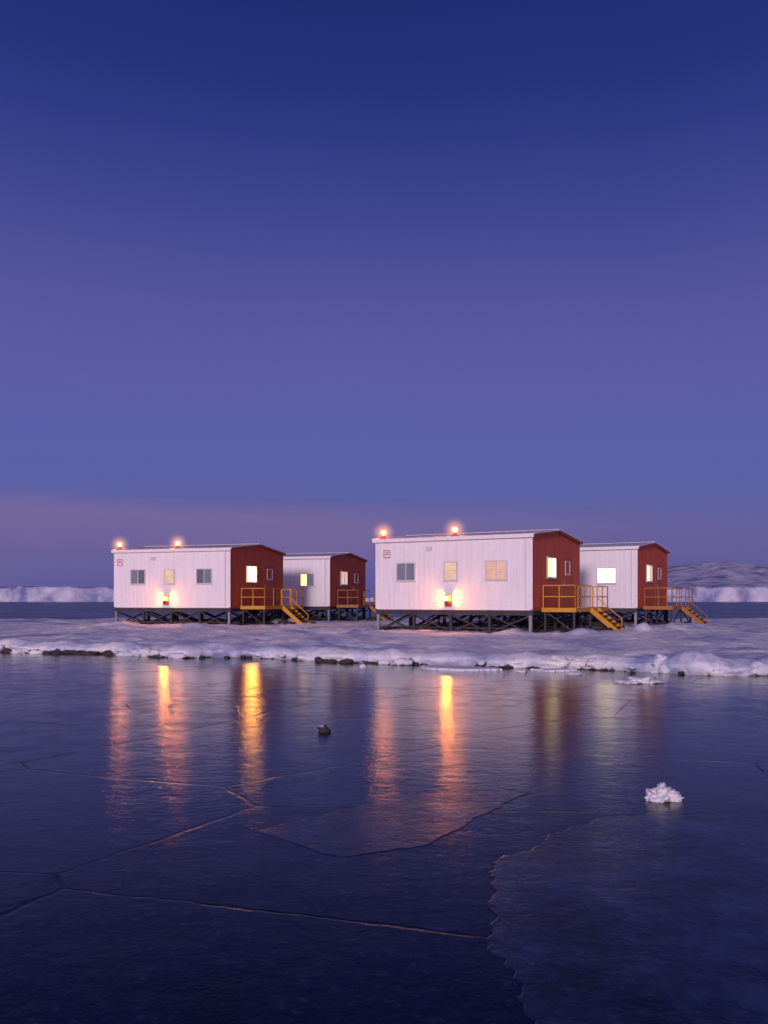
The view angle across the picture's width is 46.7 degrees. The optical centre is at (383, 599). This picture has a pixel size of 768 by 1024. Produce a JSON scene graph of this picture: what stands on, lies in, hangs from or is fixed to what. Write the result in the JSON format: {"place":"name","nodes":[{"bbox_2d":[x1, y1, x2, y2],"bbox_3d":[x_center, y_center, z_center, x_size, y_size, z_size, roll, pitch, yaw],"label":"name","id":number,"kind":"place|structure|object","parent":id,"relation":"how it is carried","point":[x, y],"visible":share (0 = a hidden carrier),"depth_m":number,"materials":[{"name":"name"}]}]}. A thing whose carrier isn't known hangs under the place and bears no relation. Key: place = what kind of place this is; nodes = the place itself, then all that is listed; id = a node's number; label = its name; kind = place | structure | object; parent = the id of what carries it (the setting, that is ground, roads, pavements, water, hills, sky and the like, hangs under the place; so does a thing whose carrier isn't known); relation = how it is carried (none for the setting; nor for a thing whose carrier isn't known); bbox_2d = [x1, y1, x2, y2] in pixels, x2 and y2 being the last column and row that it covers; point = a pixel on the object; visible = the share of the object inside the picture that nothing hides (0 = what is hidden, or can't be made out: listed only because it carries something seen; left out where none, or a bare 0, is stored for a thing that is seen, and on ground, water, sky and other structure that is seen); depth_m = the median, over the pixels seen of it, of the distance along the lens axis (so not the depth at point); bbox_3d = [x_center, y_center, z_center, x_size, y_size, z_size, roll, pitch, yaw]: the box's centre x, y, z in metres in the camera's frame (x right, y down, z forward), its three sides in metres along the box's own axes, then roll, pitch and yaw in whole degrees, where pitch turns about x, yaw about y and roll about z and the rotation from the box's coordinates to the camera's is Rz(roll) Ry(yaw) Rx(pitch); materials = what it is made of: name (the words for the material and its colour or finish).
{"place":"outdoors","nodes":[
{"label":"outdoors","id":0,"kind":"place"},
{"bbox_2d":[0,602,767,1023],"bbox_3d":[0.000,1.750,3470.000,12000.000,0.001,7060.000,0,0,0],"label":"sea water","id":1,"kind":"structure","parent":0,"point":[150,872],"depth_m":7.65,"materials":[{"name":"blue liquid"}]},
{"bbox_2d":[318,725,330,732],"bbox_3d":[-0.787,1.733,11.712,0.194,0.154,0.146,0,0,0],"label":"stone","id":2,"kind":"object","parent":1,"relation":"in","point":[324,729],"visible":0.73,"depth_m":11.67,"materials":[{"name":"black stone"}]},
{"bbox_2d":[258,789,530,857],"bbox_3d":[0.339,1.763,7.219,1.206,0.034,2.669,0,0,44],"label":"ice floe","id":3,"kind":"object","parent":1,"relation":"on","point":[416,821],"visible":0.81,"depth_m":6.92,"materials":[{"name":"blue ice"}]},
{"bbox_2d":[421,665,501,670],"bbox_3d":[1.841,1.740,22.138,2.242,0.080,0.977,0,0,24],"label":"ice floe","id":4,"kind":"object","parent":1,"relation":"on","point":[454,668],"visible":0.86,"depth_m":21.86,"materials":[{"name":"white ice"}]},
{"bbox_2d":[530,668,576,671],"bbox_3d":[4.158,1.745,21.713,1.020,0.070,0.592,0,0,-12],"label":"ice floe","id":5,"kind":"object","parent":1,"relation":"on","point":[553,669],"visible":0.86,"depth_m":21.59,"materials":[{"name":"white ice"}]},
{"bbox_2d":[486,807,767,1023],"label":"ice floe","id":6,"kind":"object","parent":1,"relation":"on","point":[658,918],"visible":0.96,"depth_m":4.82,"materials":[{"name":"blue ice"}]},
{"bbox_2d":[614,676,663,683],"bbox_3d":[5.339,1.744,18.588,0.787,0.276,0.772,0,0,-33],"label":"ice chunk","id":7,"kind":"object","parent":1,"relation":"on","point":[638,680],"visible":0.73,"depth_m":18.44,"materials":[{"name":"white ice"}]},
{"bbox_2d":[650,653,668,673],"bbox_3d":[6.776,1.597,21.322,0.937,0.631,0.841,0,0,0],"label":"ice chunk","id":8,"kind":"object","parent":1,"relation":"on","point":[659,657],"visible":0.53,"depth_m":21.18,"materials":[{"name":"white ice"}]},
{"bbox_2d":[644,782,684,802],"bbox_3d":[2.441,1.715,7.750,0.342,0.246,0.316,0,0,0],"label":"ice chunk","id":9,"kind":"object","parent":1,"relation":"on","point":[661,792],"visible":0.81,"depth_m":7.69,"materials":[{"name":"white ice"}]},
{"bbox_2d":[0,617,767,675],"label":"snow ground","id":10,"kind":"structure","parent":0,"point":[734,646],"depth_m":28.64,"materials":[{"name":"white snow"}]},
{"bbox_2d":[111,540,309,624],"bbox_3d":[-9.183,-1.015,48.962,10.164,5.130,6.668,0,0,20],"label":"modular cabin","id":11,"kind":"object","parent":10,"relation":"on","point":[227,580],"visible":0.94,"depth_m":47.00,"materials":[{"name":"white metal"}]},
{"bbox_2d":[131,570,136,583],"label":"window glass","id":12,"kind":"structure","parent":11,"relation":"in","point":[133,572],"depth_m":47.48,"materials":[{"name":"grey"}]},
{"bbox_2d":[130,569,145,584],"bbox_3d":[-13.116,-1.170,47.386,0.990,0.840,0.105,0,0,20],"label":"window frame","id":13,"kind":"structure","parent":11,"relation":"in","point":[144,583],"depth_m":47.33,"materials":[{"name":"paint"}]},
{"bbox_2d":[138,570,143,583],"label":"window glass","id":14,"kind":"structure","parent":11,"relation":"in","point":[140,572],"depth_m":47.34,"materials":[{"name":"grey"}]},
{"bbox_2d":[163,569,174,584],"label":"window frame","id":15,"kind":"structure","parent":11,"relation":"in","point":[173,583],"depth_m":46.63,"materials":[{"name":"paint"}]},
{"bbox_2d":[165,570,172,582],"bbox_3d":[-11.280,-1.185,46.744,0.540,0.710,0.035,0,0,20],"label":"window glass","id":16,"kind":"structure","parent":11,"relation":"in","point":[168,573],"depth_m":46.73,"materials":[{"name":"grey"}]},
{"bbox_2d":[197,569,203,582],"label":"window glass","id":17,"kind":"structure","parent":11,"relation":"in","point":[200,572],"depth_m":46.09,"materials":[{"name":"grey"}]},
{"bbox_2d":[195,568,212,584],"bbox_3d":[-9.311,-1.170,46.000,0.990,0.840,0.105,0,0,20],"label":"window frame","id":18,"kind":"structure","parent":11,"relation":"in","point":[196,568],"depth_m":45.96,"materials":[{"name":"paint"}]},
{"bbox_2d":[204,569,210,582],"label":"window glass","id":19,"kind":"structure","parent":11,"relation":"in","point":[207,572],"depth_m":45.94,"materials":[{"name":"grey"}]},
{"bbox_2d":[247,567,250,580],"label":"gable window glass","id":20,"kind":"structure","parent":11,"relation":"in","point":[248,568],"depth_m":47.33,"materials":[{"name":"grey glass"}]},
{"bbox_2d":[246,565,256,582],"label":"gable window frame","id":21,"kind":"structure","parent":11,"relation":"in","point":[246,565],"depth_m":47.57,"materials":[{"name":"paint"}]},
{"bbox_2d":[252,567,255,581],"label":"gable window glass","id":22,"kind":"structure","parent":11,"relation":"in","point":[253,568],"depth_m":47.85,"materials":[{"name":"grey glass"}]},
{"bbox_2d":[264,567,273,605],"bbox_3d":[-6.425,-0.700,49.470,0.040,2.120,1.250,0,0,20],"label":"door","id":23,"kind":"structure","parent":11,"relation":"in","point":[269,583],"depth_m":49.42,"materials":[{"name":"red paint"}]},
{"bbox_2d":[267,569,272,579],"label":"door window frame","id":24,"kind":"structure","parent":11,"relation":"in","point":[267,569],"depth_m":49.53,"materials":[{"name":"paint"}]},
{"bbox_2d":[231,552,391,621],"bbox_3d":[-4.447,-0.733,58.102,9.909,4.565,6.275,0,0,20],"label":"modular cabin","id":25,"kind":"object","parent":10,"relation":"on","point":[328,582],"visible":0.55,"depth_m":55.39,"materials":[{"name":"white metal"}]},
{"bbox_2d":[301,574,306,585],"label":"window glass","id":26,"kind":"structure","parent":25,"relation":"in","point":[303,576],"depth_m":55.08,"materials":[{"name":"yellow glass"}]},
{"bbox_2d":[300,573,314,586],"bbox_3d":[-4.761,-1.170,55.000,0.990,0.840,0.105,0,0,20],"label":"window frame","id":27,"kind":"structure","parent":25,"relation":"in","point":[300,573],"depth_m":54.96,"materials":[{"name":"paint"}]},
{"bbox_2d":[307,574,312,585],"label":"window glass","id":28,"kind":"structure","parent":25,"relation":"in","point":[309,576],"depth_m":54.94,"materials":[{"name":"grey glass"}]},
{"bbox_2d":[341,572,343,583],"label":"gable window glass","id":29,"kind":"structure","parent":25,"relation":"in","point":[342,573],"depth_m":56.36,"materials":[{"name":"grey"}]},
{"bbox_2d":[340,571,347,585],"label":"gable window frame","id":30,"kind":"structure","parent":25,"relation":"in","point":[344,584],"depth_m":56.60,"materials":[{"name":"paint"}]},
{"bbox_2d":[352,572,358,604],"bbox_3d":[-1.875,-0.700,58.470,0.040,2.120,1.250,0,0,20],"label":"door","id":31,"kind":"structure","parent":25,"relation":"in","point":[354,574],"depth_m":58.42,"materials":[{"name":"red paint"}]},
{"bbox_2d":[0,648,684,673],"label":"shore rocks","id":32,"kind":"object","parent":10,"relation":"on","point":[316,659],"visible":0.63,"depth_m":26.27,"materials":[{"name":"black stone"}]},
{"bbox_2d":[0,644,767,675],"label":"shore snow lumps","id":33,"kind":"object","parent":10,"relation":"on","point":[598,664],"visible":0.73,"depth_m":23.51,"materials":[{"name":"white snow"}]},
{"bbox_2d":[131,616,691,632],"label":"rocks","id":34,"kind":"object","parent":10,"relation":"on","point":[600,627],"visible":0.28,"depth_m":43.47,"materials":[{"name":"black stone"}]},
{"bbox_2d":[372,525,624,633],"bbox_3d":[5.236,-1.015,39.413,10.294,5.130,6.768,0,0,30],"label":"modular cabin","id":35,"kind":"object","parent":10,"relation":"on","point":[530,574],"visible":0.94,"depth_m":37.60,"materials":[{"name":"white metal"}]},
{"bbox_2d":[397,564,404,579],"bbox_3d":[0.767,-1.185,38.701,0.405,0.710,0.035,0,0,30],"label":"window glass","id":36,"kind":"structure","parent":35,"relation":"in","point":[400,567],"depth_m":38.70,"materials":[{"name":"grey"}]},
{"bbox_2d":[395,562,415,581],"bbox_3d":[0.947,-1.170,38.568,0.990,0.840,0.105,0,0,30],"label":"window frame","id":37,"kind":"structure","parent":35,"relation":"in","point":[405,563],"depth_m":38.53,"materials":[{"name":"paint"}]},
{"bbox_2d":[406,563,413,579],"bbox_3d":[1.153,-1.185,38.478,0.405,0.710,0.035,0,0,30],"label":"window glass","id":38,"kind":"structure","parent":35,"relation":"in","point":[409,567],"depth_m":38.46,"materials":[{"name":"grey"}]},
{"bbox_2d":[443,561,457,580],"bbox_3d":[2.805,-1.170,37.496,0.680,0.840,0.105,0,0,30],"label":"window frame","id":39,"kind":"structure","parent":35,"relation":"in","point":[444,579],"depth_m":37.47,"materials":[{"name":"paint"}]},
{"bbox_2d":[445,562,455,578],"bbox_3d":[2.818,-1.185,37.517,0.540,0.710,0.035,0,0,30],"label":"window glass","id":40,"kind":"structure","parent":35,"relation":"in","point":[450,568],"depth_m":37.50,"materials":[{"name":"grey"}]},
{"bbox_2d":[486,562,494,578],"bbox_3d":[4.411,-1.185,36.597,0.420,0.710,0.035,0,0,30],"label":"window glass","id":41,"kind":"structure","parent":35,"relation":"in","point":[490,566],"depth_m":36.59,"materials":[{"name":"grey"}]},
{"bbox_2d":[484,560,507,580],"bbox_3d":[4.598,-1.170,36.461,1.020,0.840,0.105,0,0,30],"label":"window frame","id":42,"kind":"structure","parent":35,"relation":"in","point":[495,561],"depth_m":36.45,"materials":[{"name":"paint"}]},
{"bbox_2d":[497,561,505,578],"bbox_3d":[4.809,-1.185,36.367,0.420,0.710,0.035,0,0,30],"label":"window glass","id":43,"kind":"structure","parent":35,"relation":"in","point":[501,565],"depth_m":36.35,"materials":[{"name":"grey"}]},
{"bbox_2d":[548,558,550,576],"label":"gable window glass","id":44,"kind":"structure","parent":35,"relation":"in","point":[549,559],"depth_m":37.41,"materials":[{"name":"yellow"}]},
{"bbox_2d":[546,556,556,578],"bbox_3d":[7.097,-1.320,37.624,0.105,0.920,1.170,0,0,30],"label":"gable window frame","id":45,"kind":"structure","parent":35,"relation":"in","point":[551,577],"depth_m":37.61,"materials":[{"name":"paint"}]},
{"bbox_2d":[552,558,555,576],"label":"gable window glass","id":46,"kind":"structure","parent":35,"relation":"in","point":[553,560],"depth_m":37.85,"materials":[{"name":"grey"}]},
{"bbox_2d":[562,559,570,606],"bbox_3d":[8.073,-0.700,39.359,0.040,2.120,1.250,0,0,30],"label":"door","id":47,"kind":"structure","parent":35,"relation":"in","point":[566,580],"depth_m":39.32,"materials":[{"name":"red paint"}]},
{"bbox_2d":[565,561,570,575],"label":"door window frame","id":48,"kind":"structure","parent":35,"relation":"in","point":[565,561],"depth_m":39.48,"materials":[{"name":"paint"}]},
{"bbox_2d":[502,542,708,624],"bbox_3d":[12.092,-0.733,47.946,10.108,4.565,6.375,0,0,31],"label":"modular cabin","id":49,"kind":"object","parent":10,"relation":"on","point":[632,576],"visible":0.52,"depth_m":45.16,"materials":[{"name":"white metal"}]},
{"bbox_2d":[598,569,605,582],"bbox_3d":[11.041,-1.185,45.021,0.430,0.710,0.035,0,0,31],"label":"window glass","id":50,"kind":"structure","parent":49,"relation":"in","point":[601,572],"depth_m":45.00,"materials":[{"name":"grey glass"}]},
{"bbox_2d":[597,567,615,583],"bbox_3d":[11.230,-1.170,44.879,1.040,0.840,0.105,0,0,31],"label":"window frame","id":51,"kind":"structure","parent":49,"relation":"in","point":[612,567],"depth_m":44.87,"materials":[{"name":"paint"}]},
{"bbox_2d":[607,568,614,582],"bbox_3d":[11.444,-1.185,44.779,0.430,0.710,0.035,0,0,31],"label":"window glass","id":52,"kind":"structure","parent":49,"relation":"in","point":[610,572],"depth_m":44.76,"materials":[{"name":"grey glass"}]},
{"bbox_2d":[647,565,648,580],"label":"gable window glass","id":53,"kind":"structure","parent":49,"relation":"in","point":[647,565],"depth_m":45.69,"materials":[{"name":"yellow glass"}]},
{"bbox_2d":[646,564,652,582],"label":"gable window frame","id":54,"kind":"structure","parent":49,"relation":"in","point":[649,581],"depth_m":45.99,"materials":[{"name":"paint"}]},
{"bbox_2d":[650,566,651,580],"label":"gable window glass","id":55,"kind":"structure","parent":49,"relation":"in","point":[650,566],"depth_m":46.30,"materials":[{"name":"beige"}]},
{"bbox_2d":[656,566,661,605],"bbox_3d":[14.746,-0.700,47.722,0.040,2.120,1.250,0,0,31],"label":"door","id":56,"kind":"structure","parent":49,"relation":"in","point":[658,582],"depth_m":47.79,"materials":[{"name":"red paint"}]},
{"bbox_2d":[0,561,767,601],"bbox_3d":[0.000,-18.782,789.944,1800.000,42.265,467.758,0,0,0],"label":"distant snow hills","id":57,"kind":"structure","parent":0,"point":[706,581],"depth_m":579.34,"materials":[{"name":"white snow"}]},
{"bbox_2d":[0,0,767,596],"label":"sky","id":58,"kind":"structure","parent":0,"point":[287,276],"materials":[{"name":"blue"}]}
]}

